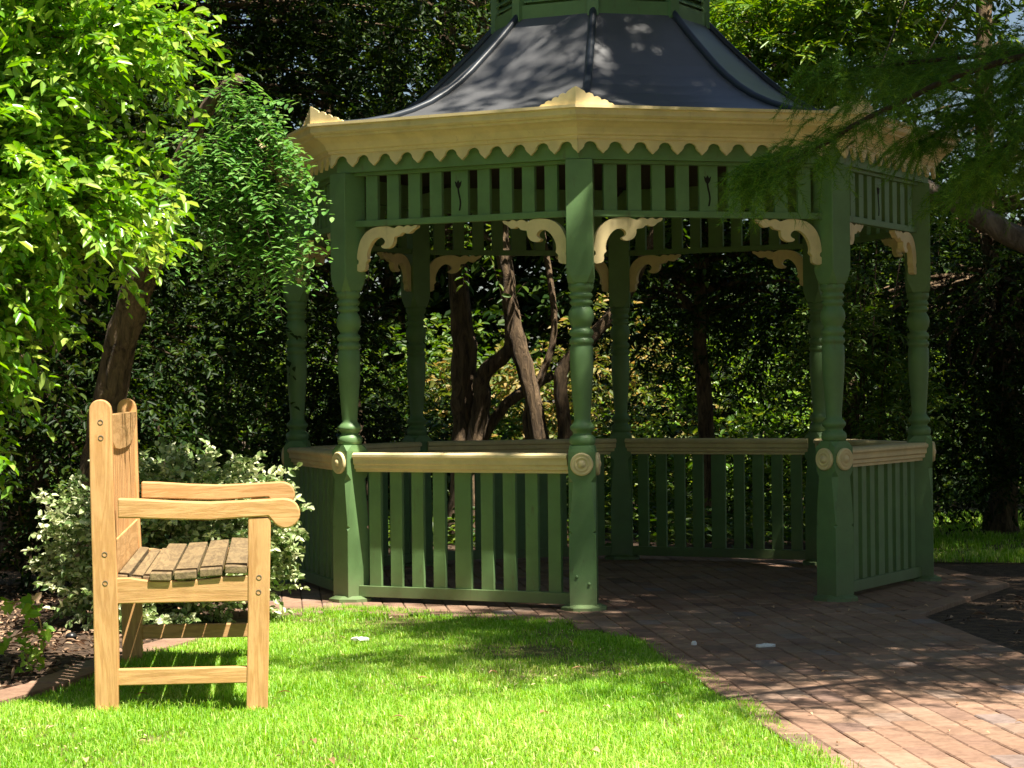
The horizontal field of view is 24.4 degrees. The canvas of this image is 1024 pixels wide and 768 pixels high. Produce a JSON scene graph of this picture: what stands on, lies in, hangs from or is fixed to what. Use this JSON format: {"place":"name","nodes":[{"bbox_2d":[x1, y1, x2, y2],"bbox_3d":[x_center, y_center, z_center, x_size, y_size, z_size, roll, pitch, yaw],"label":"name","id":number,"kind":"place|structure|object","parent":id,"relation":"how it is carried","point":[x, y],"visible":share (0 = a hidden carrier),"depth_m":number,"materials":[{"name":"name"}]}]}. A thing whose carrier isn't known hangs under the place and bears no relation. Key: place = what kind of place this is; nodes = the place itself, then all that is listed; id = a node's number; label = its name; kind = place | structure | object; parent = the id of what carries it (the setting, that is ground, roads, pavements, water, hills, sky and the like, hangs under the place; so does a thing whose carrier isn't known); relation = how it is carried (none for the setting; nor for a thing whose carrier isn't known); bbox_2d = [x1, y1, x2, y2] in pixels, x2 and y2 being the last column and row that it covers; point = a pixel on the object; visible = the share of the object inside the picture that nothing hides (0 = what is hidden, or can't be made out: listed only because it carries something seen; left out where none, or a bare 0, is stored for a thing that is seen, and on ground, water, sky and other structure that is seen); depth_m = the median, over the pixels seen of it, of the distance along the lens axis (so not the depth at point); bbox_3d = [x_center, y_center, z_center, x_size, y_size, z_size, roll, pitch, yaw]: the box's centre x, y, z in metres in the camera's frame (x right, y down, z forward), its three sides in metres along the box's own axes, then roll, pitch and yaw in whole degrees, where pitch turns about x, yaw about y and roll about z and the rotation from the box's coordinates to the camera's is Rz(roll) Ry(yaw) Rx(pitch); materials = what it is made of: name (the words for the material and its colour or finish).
{"place":"outdoors","nodes":[
{"label":"outdoors","id":0,"kind":"place"},
{"bbox_2d":[0,602,860,767],"bbox_3d":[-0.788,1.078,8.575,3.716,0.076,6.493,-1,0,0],"label":"lawn grass","id":1,"kind":"structure","parent":0,"point":[285,720],"depth_m":7.89,"materials":[{"name":"green plant"}]},
{"bbox_2d":[89,398,299,711],"bbox_3d":[-1.151,0.592,8.810,0.706,1.080,1.591,-1,0,-6],"label":"garden bench","id":2,"kind":"object","parent":1,"relation":"on","point":[131,575],"visible":0.98,"depth_m":8.04,"materials":[{"name":"brown wood"}]},
{"bbox_2d":[351,637,368,640],"bbox_3d":[-0.647,1.091,10.163,0.078,0.013,0.080,0,0,-31],"label":"paper scrap","id":3,"kind":"object","parent":1,"relation":"on","point":[359,638],"visible":1,"depth_m":10.14,"materials":[{"name":"white paper"}]},
{"bbox_2d":[20,613,794,766],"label":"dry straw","id":4,"kind":"object","parent":1,"relation":"on","point":[420,696],"visible":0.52,"depth_m":8.30,"materials":[{"name":"beige plant"}]},
{"bbox_2d":[0,402,1023,705],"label":"ground","id":5,"kind":"structure","parent":0,"point":[994,608],"depth_m":11.36,"materials":[{"name":"soil"}]},
{"bbox_2d":[0,592,55,672],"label":"ivy plant","id":6,"kind":"object","parent":5,"relation":"on","point":[30,610],"visible":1,"depth_m":9.17,"materials":[{"name":"green plant"}]},
{"bbox_2d":[65,632,76,641],"bbox_3d":[-1.942,1.139,10.439,0.053,0.093,0.053,-1,0,0],"label":"garden light","id":7,"kind":"object","parent":5,"relation":"on","point":[73,635],"visible":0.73,"depth_m":10.42,"materials":[{"name":"silver plastic"}]},
{"bbox_2d":[0,0,234,502],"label":"broadleaf tree","id":8,"kind":"object","parent":5,"relation":"on","point":[50,199],"visible":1,"depth_m":8.50,"materials":[{"name":"green plant"}]},
{"bbox_2d":[0,289,242,489],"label":"garden shrub","id":9,"kind":"object","parent":5,"relation":"on","point":[54,480],"visible":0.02,"depth_m":24.00,"materials":[{"name":"green plant"}]},
{"bbox_2d":[0,583,247,687],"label":"leaf litter","id":10,"kind":"object","parent":5,"relation":"on","point":[7,669],"visible":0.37,"depth_m":10.50,"materials":[{"name":"brown plant"}]},
{"bbox_2d":[0,615,247,703],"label":"brick edging","id":11,"kind":"object","parent":5,"relation":"on","point":[63,677],"visible":0.47,"depth_m":8.96,"materials":[{"name":"brown brick"}]},
{"bbox_2d":[0,21,301,603],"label":"overhanging tree","id":12,"kind":"object","parent":5,"relation":"on","point":[148,416],"visible":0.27,"depth_m":12.91,"materials":[{"name":"green plant"}]},
{"bbox_2d":[21,437,314,633],"bbox_3d":[-1.607,0.758,11.073,1.355,1.032,1.034,-1,0,0],"label":"variegated shrub","id":13,"kind":"object","parent":5,"relation":"on","point":[178,467],"visible":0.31,"depth_m":10.96,"materials":[{"name":"green plant"}]},
{"bbox_2d":[0,7,365,477],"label":"backdrop tree","id":14,"kind":"object","parent":5,"relation":"on","point":[315,288],"visible":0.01,"depth_m":29.45,"materials":[{"name":"green plant"}]},
{"bbox_2d":[75,73,336,612],"bbox_3d":[-1.595,-0.140,11.044,0.771,2.601,2.213,0,0,-33],"label":"pinnate leaved tree","id":15,"kind":"object","parent":5,"relation":"on","point":[124,329],"visible":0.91,"depth_m":10.44,"materials":[{"name":"green plant"}]},
{"bbox_2d":[78,208,336,481],"bbox_3d":[-2.505,-0.049,20.183,2.562,3.300,1.868,-1,0,0],"label":"woodland shrub","id":16,"kind":"object","parent":5,"relation":"on","point":[186,381],"visible":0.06,"depth_m":20.15,"materials":[{"name":"green plant"}]},
{"bbox_2d":[7,282,443,561],"bbox_3d":[-1.808,0.439,15.022,2.818,2.326,1.506,-1,0,-25],"label":"leafy shrub","id":17,"kind":"object","parent":5,"relation":"on","point":[332,409],"visible":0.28,"depth_m":15.15,"materials":[{"name":"green plant"}]},
{"bbox_2d":[82,0,405,527],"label":"woodland tree","id":18,"kind":"object","parent":5,"relation":"on","point":[330,108],"visible":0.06,"depth_m":16.17,"materials":[{"name":"green plant"}]},
{"bbox_2d":[0,0,490,570],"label":"overhanging tree","id":19,"kind":"object","parent":5,"relation":"on","point":[244,52],"visible":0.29,"depth_m":14.93,"materials":[{"name":"green plant"}]},
{"bbox_2d":[131,276,393,473],"bbox_3d":[-2.618,0.237,23.133,3.037,2.748,2.392,-1,0,0],"label":"garden shrub","id":20,"kind":"object","parent":5,"relation":"on","point":[234,402],"visible":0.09,"depth_m":22.81,"materials":[{"name":"green plant"}]},
{"bbox_2d":[245,395,451,517],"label":"leafy shrub","id":21,"kind":"object","parent":5,"relation":"on","point":[337,432],"visible":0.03,"depth_m":18.77,"materials":[{"name":"green plant"}]},
{"bbox_2d":[224,369,498,509],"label":"woodland shrub","id":22,"kind":"object","parent":5,"relation":"on","point":[427,404],"visible":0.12,"depth_m":19.29,"materials":[{"name":"green plant"}]},
{"bbox_2d":[148,0,631,460],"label":"backdrop tree","id":23,"kind":"object","parent":5,"relation":"on","point":[436,293],"visible":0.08,"depth_m":30.40,"materials":[{"name":"green plant"}]},
{"bbox_2d":[199,0,604,543],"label":"woodland tree","id":24,"kind":"object","parent":5,"relation":"on","point":[470,406],"visible":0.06,"depth_m":16.93,"materials":[{"name":"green plant"}]},
{"bbox_2d":[279,310,568,443],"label":"garden shrub","id":25,"kind":"object","parent":5,"relation":"on","point":[434,351],"visible":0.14,"depth_m":23.69,"materials":[{"name":"green plant"}]},
{"bbox_2d":[0,461,1023,547],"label":"ground cover","id":26,"kind":"object","parent":5,"relation":"on","point":[730,525],"visible":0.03,"depth_m":16.82,"materials":[{"name":"green plant"}]},
{"bbox_2d":[424,393,692,530],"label":"leafy shrub","id":27,"kind":"object","parent":5,"relation":"on","point":[505,427],"visible":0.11,"depth_m":18.53,"materials":[{"name":"green plant"}]},
{"bbox_2d":[296,0,838,546],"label":"woodland tree","id":28,"kind":"object","parent":5,"relation":"on","point":[534,416],"visible":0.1,"depth_m":16.36,"materials":[{"name":"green plant"}]},
{"bbox_2d":[404,293,742,484],"bbox_3d":[0.574,0.336,22.646,3.442,2.484,2.077,-1,0,0],"label":"olive shrub","id":29,"kind":"object","parent":5,"relation":"on","point":[504,376],"visible":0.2,"depth_m":22.45,"materials":[{"name":"green plant"}]},
{"bbox_2d":[398,1,893,466],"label":"backdrop tree","id":30,"kind":"object","parent":5,"relation":"on","point":[536,284],"visible":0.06,"depth_m":29.65,"materials":[{"name":"green plant"}]},
{"bbox_2d":[552,243,810,517],"bbox_3d":[1.573,0.124,20.006,2.475,2.795,1.882,-1,0,0],"label":"woodland shrub","id":31,"kind":"object","parent":5,"relation":"on","point":[723,370],"visible":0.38,"depth_m":19.80,"materials":[{"name":"green plant"}]},
{"bbox_2d":[567,387,808,530],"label":"leafy shrub","id":32,"kind":"object","parent":5,"relation":"on","point":[748,478],"visible":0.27,"depth_m":18.34,"materials":[{"name":"green plant"}]},
{"bbox_2d":[591,316,812,480],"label":"garden shrub","id":33,"kind":"object","parent":5,"relation":"on","point":[759,406],"visible":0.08,"depth_m":23.19,"materials":[{"name":"green plant"}]},
{"bbox_2d":[534,0,964,534],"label":"woodland tree","id":34,"kind":"object","parent":5,"relation":"on","point":[699,312],"visible":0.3,"depth_m":17.24,"materials":[{"name":"green plant"}]},
{"bbox_2d":[646,1,1023,466],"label":"backdrop tree","id":35,"kind":"object","parent":5,"relation":"on","point":[943,240],"visible":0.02,"depth_m":30.11,"materials":[{"name":"green plant"}]},
{"bbox_2d":[720,272,991,484],"bbox_3d":[3.597,0.180,24.114,3.178,2.701,1.990,-1,0,0],"label":"garden shrub","id":36,"kind":"object","parent":5,"relation":"on","point":[803,380],"visible":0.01,"depth_m":23.93,"materials":[{"name":"green plant"}]},
{"bbox_2d":[726,404,990,525],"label":"leafy shrub","id":37,"kind":"object","parent":5,"relation":"on","point":[956,492],"visible":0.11,"depth_m":18.41,"materials":[{"name":"green plant"}]},
{"bbox_2d":[753,205,978,488],"bbox_3d":[2.352,-0.157,15.745,1.474,2.534,1.442,-1,0,0],"label":"leafy shrub","id":38,"kind":"object","parent":5,"relation":"on","point":[857,317],"visible":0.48,"depth_m":15.67,"materials":[{"name":"green plant"}]},
{"bbox_2d":[710,21,1023,242],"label":"feathery conifer","id":39,"kind":"object","parent":5,"relation":"on","point":[993,163],"visible":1,"depth_m":9.25,"materials":[{"name":"green plant"}]},
{"bbox_2d":[769,154,1022,511],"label":"woodland shrub","id":40,"kind":"object","parent":5,"relation":"on","point":[941,267],"visible":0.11,"depth_m":19.50,"materials":[{"name":"green plant"}]},
{"bbox_2d":[895,567,1023,664],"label":"brick kerb","id":41,"kind":"structure","parent":5,"relation":"on","point":[917,614],"depth_m":11.22,"materials":[{"name":"brown brick"}]},
{"bbox_2d":[927,275,1023,499],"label":"garden shrub","id":42,"kind":"object","parent":5,"relation":"on","point":[978,410],"visible":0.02,"depth_m":22.75,"materials":[{"name":"green plant"}]},
{"bbox_2d":[945,589,1023,634],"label":"leaf litter","id":43,"kind":"object","parent":5,"relation":"on","point":[1012,608],"visible":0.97,"depth_m":11.20,"materials":[{"name":"brown plant"}]},
{"bbox_2d":[979,40,1023,416],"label":"backdrop tree","id":44,"kind":"object","parent":5,"relation":"on","point":[1010,190],"visible":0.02,"depth_m":28.80,"materials":[{"name":"green plant"}]},
{"bbox_2d":[993,0,1022,19],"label":"park tree","id":45,"kind":"object","parent":5,"relation":"on","point":[1003,15],"visible":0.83,"depth_m":17.81,"materials":[{"name":"green plant"}]},
{"bbox_2d":[2,0,1023,403],"label":"sky","id":46,"kind":"structure","parent":0,"point":[1012,17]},
{"bbox_2d":[203,569,966,752],"bbox_3d":[0.856,1.080,5.777,4.151,0.001,19.736,-1,0,-2],"label":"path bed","id":47,"kind":"object","parent":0,"point":[449,611],"visible":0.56,"depth_m":11.64,"materials":[{"name":"brown soil"}]},
{"bbox_2d":[216,555,1023,767],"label":"brick path","id":48,"kind":"structure","parent":0,"point":[869,704],"depth_m":9.71,"materials":[{"name":"brown brick"}]},
{"bbox_2d":[255,0,960,611],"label":"gazebo","id":49,"kind":"object","parent":48,"relation":"on","point":[583,116],"visible":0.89,"depth_m":12.19,"materials":[{"name":"green paint"}]},
{"bbox_2d":[756,643,774,647],"bbox_3d":[1.042,1.072,9.744,0.081,0.017,0.047,-1,0,0],"label":"paper scrap","id":50,"kind":"object","parent":48,"relation":"on","point":[765,645],"visible":1,"depth_m":9.73,"materials":[{"name":"white paper"}]},
{"bbox_2d":[933,508,1023,562],"bbox_3d":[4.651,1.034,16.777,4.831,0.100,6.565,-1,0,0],"label":"back lawn grass","id":51,"kind":"structure","parent":0,"point":[973,551],"depth_m":16.05,"materials":[{"name":"green plant"}]},
{"bbox_2d":[710,0,1023,436],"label":"narrow leaved tree","id":52,"kind":"object","parent":51,"relation":"on","point":[813,21],"visible":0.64,"depth_m":16.08,"materials":[{"name":"green plant"}]},
{"bbox_2d":[768,0,1023,536],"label":"leaved tree","id":53,"kind":"object","parent":51,"relation":"on","point":[1003,397],"visible":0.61,"depth_m":16.90,"materials":[{"name":"green plant"}]},
{"bbox_2d":[882,0,1023,371],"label":"grey limbed tree","id":54,"kind":"object","parent":51,"relation":"on","point":[994,227],"visible":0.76,"depth_m":14.98,"materials":[{"name":"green plant"}]}
]}

